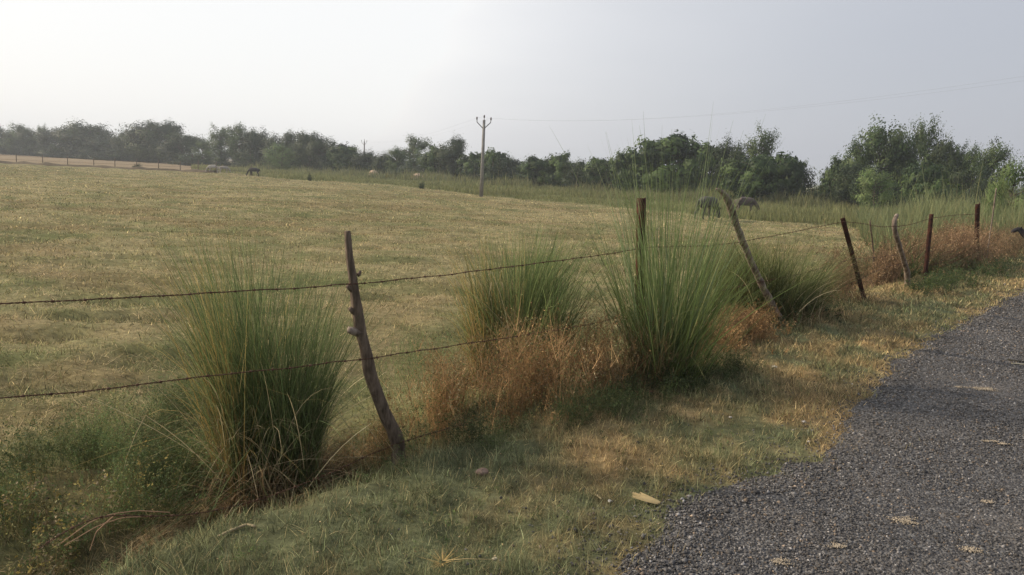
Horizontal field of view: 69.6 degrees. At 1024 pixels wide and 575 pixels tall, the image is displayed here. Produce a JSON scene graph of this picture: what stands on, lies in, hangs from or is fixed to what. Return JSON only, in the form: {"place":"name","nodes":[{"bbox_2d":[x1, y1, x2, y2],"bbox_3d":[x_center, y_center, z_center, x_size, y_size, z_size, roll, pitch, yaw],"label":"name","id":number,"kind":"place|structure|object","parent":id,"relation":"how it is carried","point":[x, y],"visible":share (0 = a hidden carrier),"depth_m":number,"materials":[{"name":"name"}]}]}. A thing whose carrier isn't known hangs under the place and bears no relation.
{"place":"outdoors","nodes":[
{"label":"outdoors","id":0,"kind":"place"},
{"bbox_2d":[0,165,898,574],"bbox_3d":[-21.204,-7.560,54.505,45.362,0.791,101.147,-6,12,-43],"label":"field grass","id":1,"kind":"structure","parent":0,"point":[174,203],"depth_m":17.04,"materials":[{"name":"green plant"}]},
{"bbox_2d":[0,154,1023,574],"bbox_3d":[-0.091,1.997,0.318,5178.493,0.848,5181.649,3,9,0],"label":"ground","id":2,"kind":"structure","parent":0,"point":[100,368],"depth_m":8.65,"materials":[{"name":"green plant"}]},
{"bbox_2d":[0,125,18,154],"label":"broadleaf tree","id":3,"kind":"object","parent":2,"relation":"on","point":[2,150],"visible":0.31,"depth_m":209.33,"materials":[{"name":"green plant"}]},
{"bbox_2d":[0,122,32,154],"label":"slender tree","id":4,"kind":"object","parent":2,"relation":"on","point":[11,148],"visible":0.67,"depth_m":206.82,"materials":[{"name":"green plant"}]},
{"bbox_2d":[15,126,39,155],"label":"broadleaf tree","id":5,"kind":"object","parent":2,"relation":"on","point":[27,135],"visible":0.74,"depth_m":204.08,"materials":[{"name":"green plant"}]},
{"bbox_2d":[28,144,66,157],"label":"bush","id":6,"kind":"object","parent":2,"relation":"on","point":[42,151],"visible":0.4,"depth_m":194.88,"materials":[{"name":"green plant"}]},
{"bbox_2d":[29,127,79,153],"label":"broadleaf tree","id":7,"kind":"object","parent":2,"relation":"on","point":[44,139],"visible":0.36,"depth_m":196.21,"materials":[{"name":"green plant"}]},
{"bbox_2d":[36,148,92,158],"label":"bush","id":8,"kind":"object","parent":2,"relation":"on","point":[56,154],"visible":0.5,"depth_m":191.16,"materials":[{"name":"green plant"}]},
{"bbox_2d":[50,119,119,158],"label":"broadleaf tree","id":9,"kind":"object","parent":2,"relation":"on","point":[79,136],"visible":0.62,"depth_m":191.38,"materials":[{"name":"green plant"}]},
{"bbox_2d":[0,396,182,574],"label":"ditch weeds","id":10,"kind":"object","parent":2,"relation":"on","point":[38,556],"visible":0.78,"depth_m":4.13,"materials":[{"name":"green plant"}]},
{"bbox_2d":[73,144,110,158],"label":"bush","id":11,"kind":"object","parent":2,"relation":"on","point":[85,152],"visible":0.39,"depth_m":186.23,"materials":[{"name":"green plant"}]},
{"bbox_2d":[82,134,119,156],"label":"broadleaf tree","id":12,"kind":"object","parent":2,"relation":"on","point":[103,142],"visible":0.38,"depth_m":188.21,"materials":[{"name":"green plant"}]},
{"bbox_2d":[80,152,127,160],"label":"bush","id":13,"kind":"object","parent":2,"relation":"on","point":[103,156],"visible":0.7,"depth_m":181.57,"materials":[{"name":"green plant"}]},
{"bbox_2d":[0,161,218,172],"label":"earth bank","id":14,"kind":"structure","parent":2,"relation":"on","point":[101,166],"depth_m":97.51,"materials":[{"name":"brown soil"}]},
{"bbox_2d":[104,130,125,154],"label":"broadleaf tree","id":15,"kind":"object","parent":2,"relation":"on","point":[112,144],"visible":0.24,"depth_m":184.95,"materials":[{"name":"green plant"}]},
{"bbox_2d":[61,510,169,550],"bbox_3d":[-1.789,1.087,3.347,0.004,0.146,0.463,11,12,42],"label":"fallen stalk","id":16,"kind":"object","parent":2,"relation":"on","point":[103,524],"visible":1,"depth_m":3.30,"materials":[{"name":"brown plant"}]},
{"bbox_2d":[93,144,142,161],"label":"bush","id":17,"kind":"object","parent":2,"relation":"on","point":[122,156],"visible":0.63,"depth_m":181.16,"materials":[{"name":"green plant"}]},
{"bbox_2d":[0,154,251,174],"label":"field fence","id":18,"kind":"object","parent":2,"relation":"on","point":[42,157],"visible":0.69,"depth_m":101.90,"materials":[{"name":"brown wood"}]},
{"bbox_2d":[0,346,260,574],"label":"green weeds","id":19,"kind":"object","parent":2,"relation":"on","point":[146,453],"visible":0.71,"depth_m":4.69,"materials":[{"name":"green plant"}]},
{"bbox_2d":[113,126,165,161],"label":"broadleaf tree","id":20,"kind":"object","parent":2,"relation":"on","point":[131,154],"visible":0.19,"depth_m":180.83,"materials":[{"name":"green plant"}]},
{"bbox_2d":[116,117,189,162],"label":"broadleaf tree","id":21,"kind":"object","parent":2,"relation":"on","point":[150,135],"visible":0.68,"depth_m":172.08,"materials":[{"name":"green plant"}]},
{"bbox_2d":[151,129,208,163],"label":"broadleaf tree","id":22,"kind":"object","parent":2,"relation":"on","point":[185,143],"visible":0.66,"depth_m":165.91,"materials":[{"name":"green plant"}]},
{"bbox_2d":[165,151,215,165],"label":"bush","id":23,"kind":"object","parent":2,"relation":"on","point":[188,159],"visible":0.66,"depth_m":156.39,"materials":[{"name":"green plant"}]},
{"bbox_2d":[191,137,212,162],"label":"slender tree","id":24,"kind":"object","parent":2,"relation":"on","point":[202,146],"visible":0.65,"depth_m":159.61,"materials":[{"name":"green plant"}]},
{"bbox_2d":[205,122,236,165],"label":"slender tree","id":25,"kind":"object","parent":2,"relation":"on","point":[217,143],"visible":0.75,"depth_m":155.31,"materials":[{"name":"green plant"}]},
{"bbox_2d":[4,212,446,572],"bbox_3d":[-1.700,0.762,4.572,2.975,2.471,2.854,3,9,0],"label":"grass tussock","id":26,"kind":"object","parent":2,"relation":"on","point":[263,427],"depth_m":4.47,"materials":[{"name":"green plant"}]},
{"bbox_2d":[221,121,259,166],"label":"slender tree","id":27,"kind":"object","parent":2,"relation":"on","point":[234,141],"visible":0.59,"depth_m":152.12,"materials":[{"name":"green plant"}]},
{"bbox_2d":[230,146,264,167],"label":"bush","id":28,"kind":"object","parent":2,"relation":"on","point":[247,157],"visible":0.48,"depth_m":145.50,"materials":[{"name":"green plant"}]},
{"bbox_2d":[91,432,410,561],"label":"dead grass","id":29,"kind":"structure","parent":2,"relation":"on","point":[171,529],"depth_m":4.23,"materials":[{"name":"brown plant"}]},
{"bbox_2d":[234,127,270,162],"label":"broadleaf tree","id":30,"kind":"object","parent":2,"relation":"on","point":[251,140],"visible":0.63,"depth_m":149.75,"materials":[{"name":"green plant"}]},
{"bbox_2d":[256,132,288,165],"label":"broadleaf tree","id":31,"kind":"object","parent":2,"relation":"on","point":[269,143],"visible":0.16,"depth_m":147.98,"materials":[{"name":"green plant"}]},
{"bbox_2d":[261,141,301,169],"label":"pale tree","id":32,"kind":"object","parent":2,"relation":"on","point":[281,160],"visible":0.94,"depth_m":135.35,"materials":[{"name":"green plant"}]},
{"bbox_2d":[278,128,302,168],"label":"broadleaf tree","id":33,"kind":"object","parent":2,"relation":"on","point":[289,137],"visible":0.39,"depth_m":145.15,"materials":[{"name":"green plant"}]},
{"bbox_2d":[289,130,330,168],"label":"broadleaf tree","id":34,"kind":"object","parent":2,"relation":"on","point":[302,141],"visible":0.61,"depth_m":139.77,"materials":[{"name":"green plant"}]},
{"bbox_2d":[174,391,458,526],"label":"dry weeds","id":35,"kind":"object","parent":2,"relation":"on","point":[373,436],"visible":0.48,"depth_m":5.08,"materials":[{"name":"brown plant"}]},
{"bbox_2d":[301,134,341,170],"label":"broadleaf tree","id":36,"kind":"object","parent":2,"relation":"on","point":[317,151],"visible":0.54,"depth_m":136.05,"materials":[{"name":"green plant"}]},
{"bbox_2d":[325,141,360,170],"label":"leaf tree","id":37,"kind":"object","parent":2,"relation":"on","point":[344,153],"visible":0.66,"depth_m":130.02,"materials":[{"name":"green plant"}]},
{"bbox_2d":[333,155,381,172],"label":"bush","id":38,"kind":"object","parent":2,"relation":"on","point":[360,166],"visible":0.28,"depth_m":124.63,"materials":[{"name":"green plant"}]},
{"bbox_2d":[349,146,379,170],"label":"broadleaf tree","id":39,"kind":"object","parent":2,"relation":"on","point":[366,157],"visible":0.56,"depth_m":126.07,"materials":[{"name":"green plant"}]},
{"bbox_2d":[367,150,394,173],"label":"broadleaf tree","id":40,"kind":"object","parent":2,"relation":"on","point":[379,162],"visible":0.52,"depth_m":122.86,"materials":[{"name":"green plant"}]},
{"bbox_2d":[380,146,410,173],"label":"slender tree","id":41,"kind":"object","parent":2,"relation":"on","point":[398,155],"visible":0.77,"depth_m":121.65,"materials":[{"name":"green plant"}]},
{"bbox_2d":[398,133,432,171],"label":"slender tree","id":42,"kind":"object","parent":2,"relation":"on","point":[414,148],"visible":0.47,"depth_m":137.08,"materials":[{"name":"green plant"}]},
{"bbox_2d":[417,142,445,173],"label":"leaf tree","id":43,"kind":"object","parent":2,"relation":"on","point":[428,159],"visible":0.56,"depth_m":114.23,"materials":[{"name":"green plant"}]},
{"bbox_2d":[431,130,471,179],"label":"broadleaf tree","id":44,"kind":"object","parent":2,"relation":"on","point":[449,154],"visible":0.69,"depth_m":111.18,"materials":[{"name":"green plant"}]},
{"bbox_2d":[422,548,492,572],"bbox_3d":[-0.254,1.129,3.044,0.289,0.054,0.204,7,10,27],"label":"stubble tuft","id":45,"kind":"object","parent":2,"relation":"on","point":[443,559],"visible":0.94,"depth_m":3.07,"materials":[{"name":"beige plant"}]},
{"bbox_2d":[454,152,480,178],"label":"leaf tree","id":46,"kind":"object","parent":2,"relation":"on","point":[467,165],"visible":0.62,"depth_m":107.69,"materials":[{"name":"green plant"}]},
{"bbox_2d":[476,115,491,196],"bbox_3d":[-2.253,-9.966,56.657,1.213,6.426,0.356,4,9,6],"label":"utility pole","id":47,"kind":"object","parent":2,"relation":"on","point":[482,165],"visible":0.95,"depth_m":56.56,"materials":[{"name":"concrete"}]},
{"bbox_2d":[468,155,518,181],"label":"bush","id":48,"kind":"object","parent":2,"relation":"on","point":[493,170],"visible":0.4,"depth_m":100.51,"materials":[{"name":"green plant"}]},
{"bbox_2d":[478,147,512,177],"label":"leaf tree","id":49,"kind":"object","parent":2,"relation":"on","point":[491,155],"visible":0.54,"depth_m":104.02,"materials":[{"name":"green plant"}]},
{"bbox_2d":[0,188,996,548],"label":"barbed wire fence","id":50,"kind":"object","parent":2,"relation":"on","point":[374,388],"visible":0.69,"depth_m":4.42,"materials":[{"name":"brown wood"}]},
{"bbox_2d":[304,275,709,492],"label":"dry weeds","id":51,"kind":"object","parent":2,"relation":"on","point":[541,366],"visible":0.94,"depth_m":5.26,"materials":[{"name":"brown plant"}]},
{"bbox_2d":[507,156,525,174],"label":"broadleaf tree","id":52,"kind":"object","parent":2,"relation":"on","point":[514,161],"visible":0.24,"depth_m":112.14,"materials":[{"name":"green plant"}]},
{"bbox_2d":[177,353,866,573],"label":"verge weeds","id":53,"kind":"object","parent":2,"relation":"on","point":[408,514],"visible":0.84,"depth_m":3.51,"materials":[{"name":"green plant"}]},
{"bbox_2d":[416,218,640,390],"bbox_3d":[0.079,0.340,6.251,2.213,1.909,2.174,3,9,0],"label":"grass tussock","id":54,"kind":"object","parent":2,"relation":"on","point":[533,286],"depth_m":6.06,"materials":[{"name":"green plant"}]},
{"bbox_2d":[513,154,551,184],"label":"leaf tree","id":55,"kind":"object","parent":2,"relation":"on","point":[532,165],"visible":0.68,"depth_m":96.61,"materials":[{"name":"green plant"}]},
{"bbox_2d":[191,162,899,241],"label":"meadow grass","id":56,"kind":"structure","parent":2,"relation":"on","point":[810,213],"depth_m":62.18,"materials":[{"name":"green plant"}]},
{"bbox_2d":[101,294,997,574],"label":"leaf litter","id":57,"kind":"object","parent":2,"relation":"on","point":[609,434],"visible":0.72,"depth_m":3.95,"materials":[{"name":"brown plant"}]},
{"bbox_2d":[539,148,573,186],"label":"leaf tree","id":58,"kind":"object","parent":2,"relation":"on","point":[555,161],"visible":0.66,"depth_m":92.69,"materials":[{"name":"green plant"}]},
{"bbox_2d":[338,344,775,484],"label":"dark weeds","id":59,"kind":"object","parent":2,"relation":"on","point":[666,382],"visible":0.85,"depth_m":5.00,"materials":[{"name":"green plant"}]},
{"bbox_2d":[549,165,596,188],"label":"bush","id":60,"kind":"object","parent":2,"relation":"on","point":[572,180],"visible":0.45,"depth_m":87.95,"materials":[{"name":"green plant"}]},
{"bbox_2d":[557,157,588,184],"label":"broadleaf tree","id":61,"kind":"object","parent":2,"relation":"on","point":[575,165],"visible":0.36,"depth_m":90.05,"materials":[{"name":"green plant"}]},
{"bbox_2d":[243,160,907,209],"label":"reed grass","id":62,"kind":"structure","parent":2,"relation":"on","point":[428,176],"depth_m":88.71,"materials":[{"name":"green plant"}]},
{"bbox_2d":[561,310,619,358],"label":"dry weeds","id":63,"kind":"object","parent":2,"relation":"on","point":[584,337],"depth_m":7.51,"materials":[{"name":"brown plant"}]},
{"bbox_2d":[581,156,617,187],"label":"leaf tree","id":64,"kind":"object","parent":2,"relation":"on","point":[593,161],"visible":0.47,"depth_m":86.49,"materials":[{"name":"green plant"}]},
{"bbox_2d":[582,157,623,190],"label":"bush","id":65,"kind":"object","parent":2,"relation":"on","point":[606,178],"visible":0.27,"depth_m":85.19,"materials":[{"name":"green plant"}]},
{"bbox_2d":[606,146,658,190],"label":"leaf tree","id":66,"kind":"object","parent":2,"relation":"on","point":[620,174],"visible":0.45,"depth_m":82.95,"materials":[{"name":"green plant"}]},
{"bbox_2d":[632,492,660,503],"bbox_3d":[0.684,1.074,3.758,0.150,0.022,0.062,8,10,28],"label":"corn husk","id":67,"kind":"object","parent":2,"relation":"on","point":[645,498],"visible":1,"depth_m":3.75,"materials":[{"name":"beige plant"}]},
{"bbox_2d":[613,129,712,193],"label":"leaf tree","id":68,"kind":"object","parent":2,"relation":"on","point":[670,149],"visible":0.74,"depth_m":78.23,"materials":[{"name":"green plant"}]},
{"bbox_2d":[534,101,821,398],"bbox_3d":[1.263,-0.172,6.075,2.314,2.608,2.363,3,9,0],"label":"grass tussock","id":69,"kind":"object","parent":2,"relation":"on","point":[691,317],"depth_m":5.83,"materials":[{"name":"green plant"}]},
{"bbox_2d":[675,132,726,193],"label":"leaf tree","id":70,"kind":"object","parent":2,"relation":"on","point":[701,154],"visible":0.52,"depth_m":76.91,"materials":[{"name":"green plant"}]},
{"bbox_2d":[694,196,720,219],"bbox_3d":[10.330,-4.190,38.705,2.193,1.203,0.595,-5,12,-41],"label":"buffalo","id":71,"kind":"object","parent":2,"relation":"on","point":[709,204],"visible":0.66,"depth_m":38.30,"materials":[{"name":"grey"}]},
{"bbox_2d":[708,132,751,193],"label":"broadleaf tree","id":72,"kind":"object","parent":2,"relation":"on","point":[730,152],"visible":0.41,"depth_m":75.82,"materials":[{"name":"green plant"}]},
{"bbox_2d":[692,297,797,361],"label":"dry weeds","id":73,"kind":"object","parent":2,"relation":"on","point":[756,329],"visible":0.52,"depth_m":7.65,"materials":[{"name":"brown plant"}]},
{"bbox_2d":[733,197,759,211],"bbox_3d":[15.179,-5.334,47.618,1.744,1.031,0.587,4,9,8],"label":"buffalo","id":74,"kind":"object","parent":2,"relation":"on","point":[747,201],"visible":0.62,"depth_m":47.41,"materials":[{"name":"grey"}]},
{"bbox_2d":[720,154,781,201],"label":"leaf tree","id":75,"kind":"object","parent":2,"relation":"on","point":[769,173],"visible":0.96,"depth_m":67.90,"materials":[{"name":"green plant"}]},
{"bbox_2d":[617,220,903,333],"bbox_3d":[2.905,0.131,9.284,3.453,2.107,3.186,3,9,0],"label":"grass tussock","id":76,"kind":"object","parent":2,"relation":"on","point":[804,291],"depth_m":8.64,"materials":[{"name":"green plant"}]},
{"bbox_2d":[740,120,780,161],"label":"slender tree","id":77,"kind":"object","parent":2,"relation":"on","point":[764,148],"visible":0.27,"depth_m":73.79,"materials":[{"name":"green plant"}]},
{"bbox_2d":[758,150,810,199],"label":"leaf tree","id":78,"kind":"object","parent":2,"relation":"on","point":[777,160],"visible":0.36,"depth_m":71.32,"materials":[{"name":"green plant"}]},
{"bbox_2d":[773,151,811,200],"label":"leaf tree","id":79,"kind":"object","parent":2,"relation":"on","point":[794,177],"visible":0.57,"depth_m":71.41,"materials":[{"name":"green plant"}]},
{"bbox_2d":[801,167,821,196],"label":"bush","id":80,"kind":"object","parent":2,"relation":"on","point":[808,180],"visible":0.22,"depth_m":74.23,"materials":[{"name":"green plant"}]},
{"bbox_2d":[816,150,855,198],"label":"leaf tree","id":81,"kind":"object","parent":2,"relation":"on","point":[826,181],"visible":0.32,"depth_m":68.52,"materials":[{"name":"green plant"}]},
{"bbox_2d":[824,158,886,205],"bbox_3d":[29.278,-8.803,63.361,5.113,4.517,5.552,11,12,42],"label":"broadleaf tree","id":82,"kind":"object","parent":2,"relation":"on","point":[845,187],"visible":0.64,"depth_m":62.93,"materials":[{"name":"green plant"}]},
{"bbox_2d":[835,131,878,186],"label":"slender tree","id":83,"kind":"object","parent":2,"relation":"on","point":[855,151],"visible":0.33,"depth_m":66.66,"materials":[{"name":"green plant"}]},
{"bbox_2d":[849,161,902,209],"bbox_3d":[28.134,-7.635,57.202,3.983,4.262,3.726,9,11,35],"label":"pale tree","id":84,"kind":"object","parent":2,"relation":"on","point":[870,176],"visible":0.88,"depth_m":56.74,"materials":[{"name":"green plant"}]},
{"bbox_2d":[838,114,923,203],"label":"slender tree","id":85,"kind":"object","parent":2,"relation":"on","point":[896,151],"visible":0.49,"depth_m":65.05,"materials":[{"name":"green plant"}]},
{"bbox_2d":[758,249,1023,331],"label":"dark weeds","id":86,"kind":"object","parent":2,"relation":"on","point":[932,281],"visible":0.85,"depth_m":12.30,"materials":[{"name":"green plant"}]},
{"bbox_2d":[874,124,919,187],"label":"broadleaf tree","id":87,"kind":"object","parent":2,"relation":"on","point":[898,175],"visible":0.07,"depth_m":71.65,"materials":[{"name":"green plant"}]},
{"bbox_2d":[809,226,986,284],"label":"dry weeds","id":88,"kind":"object","parent":2,"relation":"on","point":[915,269],"depth_m":14.45,"materials":[{"name":"brown plant"}]},
{"bbox_2d":[807,213,1023,304],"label":"dry weeds","id":89,"kind":"object","parent":2,"relation":"on","point":[962,241],"visible":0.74,"depth_m":14.77,"materials":[{"name":"brown plant"}]},
{"bbox_2d":[898,111,944,189],"bbox_3d":[36.024,-10.913,64.981,3.747,9.035,4.302,8,11,32],"label":"slender tree","id":90,"kind":"object","parent":2,"relation":"on","point":[926,144],"visible":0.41,"depth_m":64.28,"materials":[{"name":"green plant"}]},
{"bbox_2d":[896,161,951,205],"bbox_3d":[34.189,-8.188,61.135,4.519,4.477,4.375,-6,12,-42],"label":"leaf tree","id":91,"kind":"object","parent":2,"relation":"on","point":[916,173],"visible":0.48,"depth_m":60.16,"materials":[{"name":"green plant"}]},
{"bbox_2d":[900,179,968,206],"bbox_3d":[29.596,-6.130,51.385,3.864,3.055,3.903,3,9,4],"label":"bush","id":92,"kind":"object","parent":2,"relation":"on","point":[938,186],"visible":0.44,"depth_m":51.01,"materials":[{"name":"green plant"}]},
{"bbox_2d":[852,150,1023,251],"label":"tall grass","id":93,"kind":"structure","parent":2,"relation":"on","point":[918,212],"depth_m":26.62,"materials":[{"name":"green plant"}]},
{"bbox_2d":[927,126,970,182],"bbox_3d":[37.761,-10.031,63.912,4.531,7.691,4.771,1,9,-9],"label":"broadleaf tree","id":94,"kind":"object","parent":2,"relation":"on","point":[942,149],"visible":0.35,"depth_m":62.71,"materials":[{"name":"green plant"}]},
{"bbox_2d":[944,139,972,183],"bbox_3d":[38.218,-9.524,63.272,2.852,6.878,3.105,-6,13,-44],"label":"slender tree","id":95,"kind":"object","parent":2,"relation":"on","point":[961,152],"visible":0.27,"depth_m":62.92,"materials":[{"name":"green plant"}]},
{"bbox_2d":[945,162,994,204],"bbox_3d":[36.877,-7.875,59.284,4.213,4.665,3.973,0,9,-16],"label":"broadleaf tree","id":96,"kind":"object","parent":2,"relation":"on","point":[983,181],"visible":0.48,"depth_m":58.72,"materials":[{"name":"green plant"}]},
{"bbox_2d":[963,140,991,178],"bbox_3d":[38.869,-9.255,62.172,3.031,6.871,2.805,-5,12,-39],"label":"slender tree","id":97,"kind":"object","parent":2,"relation":"on","point":[973,164],"visible":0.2,"depth_m":61.63,"materials":[{"name":"green plant"}]},
{"bbox_2d":[939,220,1023,258],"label":"dry weeds","id":98,"kind":"object","parent":2,"relation":"on","point":[1019,239],"visible":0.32,"depth_m":19.98,"materials":[{"name":"brown plant"}]},
{"bbox_2d":[980,167,1010,219],"bbox_3d":[18.836,-3.060,28.779,1.168,3.248,1.092,8,10,29],"label":"shrub","id":99,"kind":"object","parent":2,"relation":"on","point":[1000,193],"visible":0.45,"depth_m":28.54,"materials":[{"name":"green plant"}]},
{"bbox_2d":[969,136,1023,198],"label":"slender tree","id":100,"kind":"object","parent":2,"relation":"on","point":[993,160],"visible":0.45,"depth_m":60.23,"materials":[{"name":"green plant"}]},
{"bbox_2d":[976,154,1023,215],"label":"shrub","id":101,"kind":"object","parent":2,"relation":"on","point":[1012,176],"visible":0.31,"depth_m":32.26,"materials":[{"name":"green plant"}]},
{"bbox_2d":[0,0,1023,188],"label":"sky","id":102,"kind":"structure","parent":0,"point":[352,71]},
{"bbox_2d":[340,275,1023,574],"bbox_3d":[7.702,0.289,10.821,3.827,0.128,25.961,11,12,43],"label":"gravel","id":103,"kind":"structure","parent":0,"point":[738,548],"depth_m":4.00,"materials":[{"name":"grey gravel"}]},
{"bbox_2d":[621,298,1023,574],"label":"road","id":104,"kind":"structure","parent":0,"point":[784,497],"depth_m":3.92,"materials":[{"name":"grey asphalt"}]},
{"bbox_2d":[769,386,1012,566],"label":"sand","id":105,"kind":"structure","parent":104,"relation":"on","point":[902,520],"depth_m":3.61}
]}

